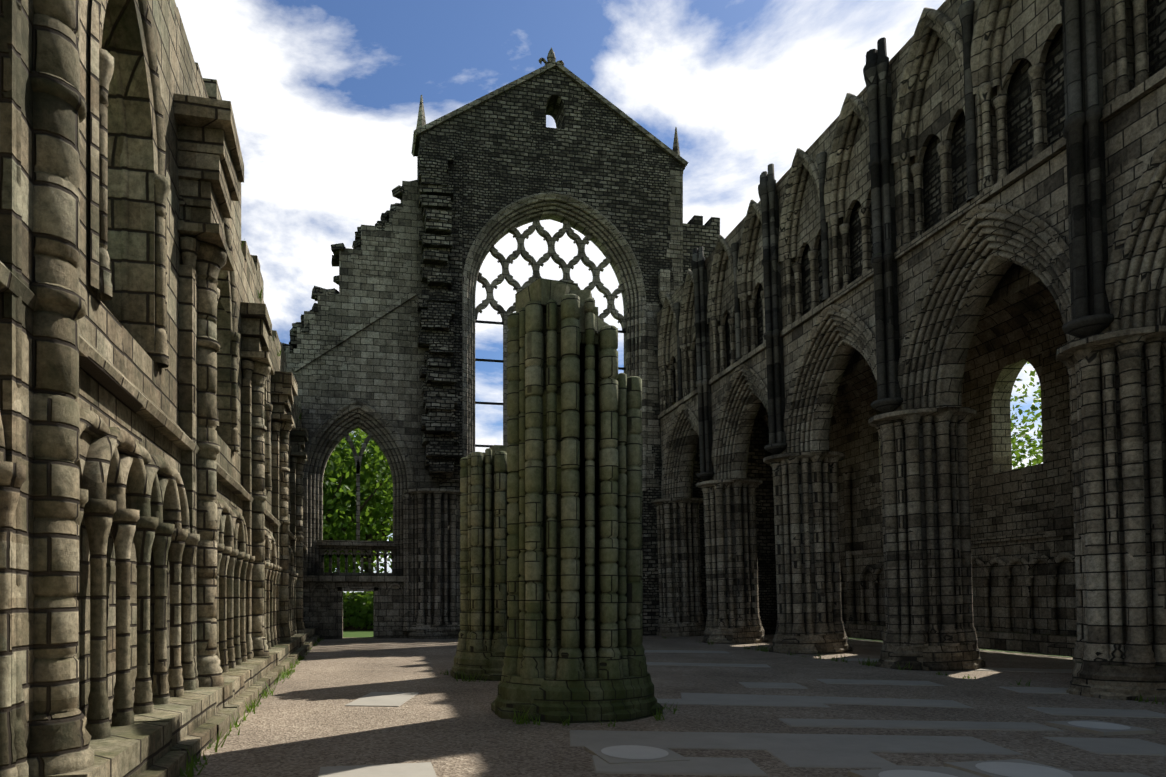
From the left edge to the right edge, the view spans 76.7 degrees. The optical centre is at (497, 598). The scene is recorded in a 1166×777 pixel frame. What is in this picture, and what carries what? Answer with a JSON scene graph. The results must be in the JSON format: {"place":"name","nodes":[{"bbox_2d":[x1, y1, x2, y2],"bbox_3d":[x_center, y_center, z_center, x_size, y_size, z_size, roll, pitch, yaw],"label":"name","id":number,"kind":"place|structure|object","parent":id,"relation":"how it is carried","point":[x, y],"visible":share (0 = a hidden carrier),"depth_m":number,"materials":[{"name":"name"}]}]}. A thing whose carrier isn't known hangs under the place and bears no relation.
{"place":"outdoors","nodes":[
{"label":"outdoors","id":0,"kind":"place"},
{"bbox_2d":[175,0,1042,592],"label":"sky","id":1,"kind":"structure","parent":0,"point":[324,96],"materials":[{"name":"white"}]},
{"bbox_2d":[183,635,1165,776],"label":"gravel","id":2,"kind":"structure","parent":0,"point":[303,721],"depth_m":10.00,"materials":[{"name":"grey gravel"}]},
{"bbox_2d":[0,0,319,776],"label":"wall","id":3,"kind":"structure","parent":2,"relation":"on","point":[154,436],"depth_m":7.45,"materials":[{"name":"stone"}]},
{"bbox_2d":[402,488,460,638],"bbox_3d":[-2.561,-1.364,29.623,2.641,5.940,1.854,0,0,-11],"label":"clustered column","id":4,"kind":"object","parent":2,"relation":"on","point":[431,562],"visible":0.94,"depth_m":29.11,"materials":[{"name":"stone"}]},
{"bbox_2d":[282,47,777,638],"bbox_3d":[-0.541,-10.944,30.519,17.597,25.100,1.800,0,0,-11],"label":"wall","id":5,"kind":"structure","parent":2,"relation":"on","point":[353,362],"depth_m":29.36,"materials":[{"name":"stone"}]},
{"bbox_2d":[475,320,625,446],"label":"window bars","id":6,"kind":"object","parent":5,"relation":"attached to","point":[502,361],"depth_m":30.71,"materials":[{"name":"black metal"}]},
{"bbox_2d":[475,217,626,444],"bbox_3d":[2.280,-10.724,31.220,6.931,12.261,0.222,0,0,-11],"label":"window tracery","id":7,"kind":"object","parent":5,"relation":"attached to","point":[544,258],"visible":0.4,"depth_m":31.00,"materials":[{"name":"stone"}]},
{"bbox_2d":[450,278,662,723],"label":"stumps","id":8,"kind":"object","parent":2,"relation":"on","point":[551,591],"visible":1,"depth_m":9.74,"materials":[{"name":"stone"}]},
{"bbox_2d":[318,650,1165,776],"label":"slabs","id":9,"kind":"structure","parent":2,"relation":"on","point":[823,750],"depth_m":8.18,"materials":[{"name":"grey stone"}]},
{"bbox_2d":[601,721,1130,776],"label":"medallions","id":10,"kind":"object","parent":9,"relation":"on","point":[1010,769],"visible":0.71,"depth_m":6.81,"materials":[{"name":"grey stone"}]},
{"bbox_2d":[698,263,1076,656],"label":"aisle wall","id":11,"kind":"structure","parent":2,"relation":"on","point":[1023,559],"depth_m":20.56,"materials":[{"name":"stone"}]},
{"bbox_2d":[651,324,1165,701],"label":"piers","id":12,"kind":"structure","parent":2,"relation":"on","point":[1117,378],"depth_m":16.36,"materials":[{"name":"stone"}]},
{"bbox_2d":[657,0,1165,498],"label":"arcade","id":13,"kind":"object","parent":12,"relation":"on","point":[953,266],"visible":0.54,"depth_m":15.93,"materials":[{"name":"stone"}]},
{"bbox_2d":[674,0,1113,480],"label":"wall shafts","id":14,"kind":"object","parent":13,"relation":"attached to","point":[1083,132],"visible":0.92,"depth_m":16.56,"materials":[{"name":"stone"}]},
{"bbox_2d":[673,0,1165,402],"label":"clerestory windows","id":15,"kind":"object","parent":13,"relation":"attached to","point":[1020,125],"depth_m":14.20,"materials":[{"name":"stone"}]},
{"bbox_2d":[343,630,1069,656],"bbox_3d":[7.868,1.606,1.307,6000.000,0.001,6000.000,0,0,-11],"label":"ground","id":16,"kind":"structure","parent":0,"point":[356,633],"depth_m":31.64,"materials":[{"name":"grey stone"}]},
{"bbox_2d":[172,241,1163,776],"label":"leaves","id":17,"kind":"object","parent":16,"relation":"on","point":[374,471],"visible":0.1,"depth_m":38.05,"materials":[{"name":"green plant"}]},
{"bbox_2d":[323,430,1041,630],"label":"bark","id":18,"kind":"object","parent":16,"relation":"on","point":[369,536],"visible":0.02,"depth_m":40.77,"materials":[{"name":"plant"}]}
]}

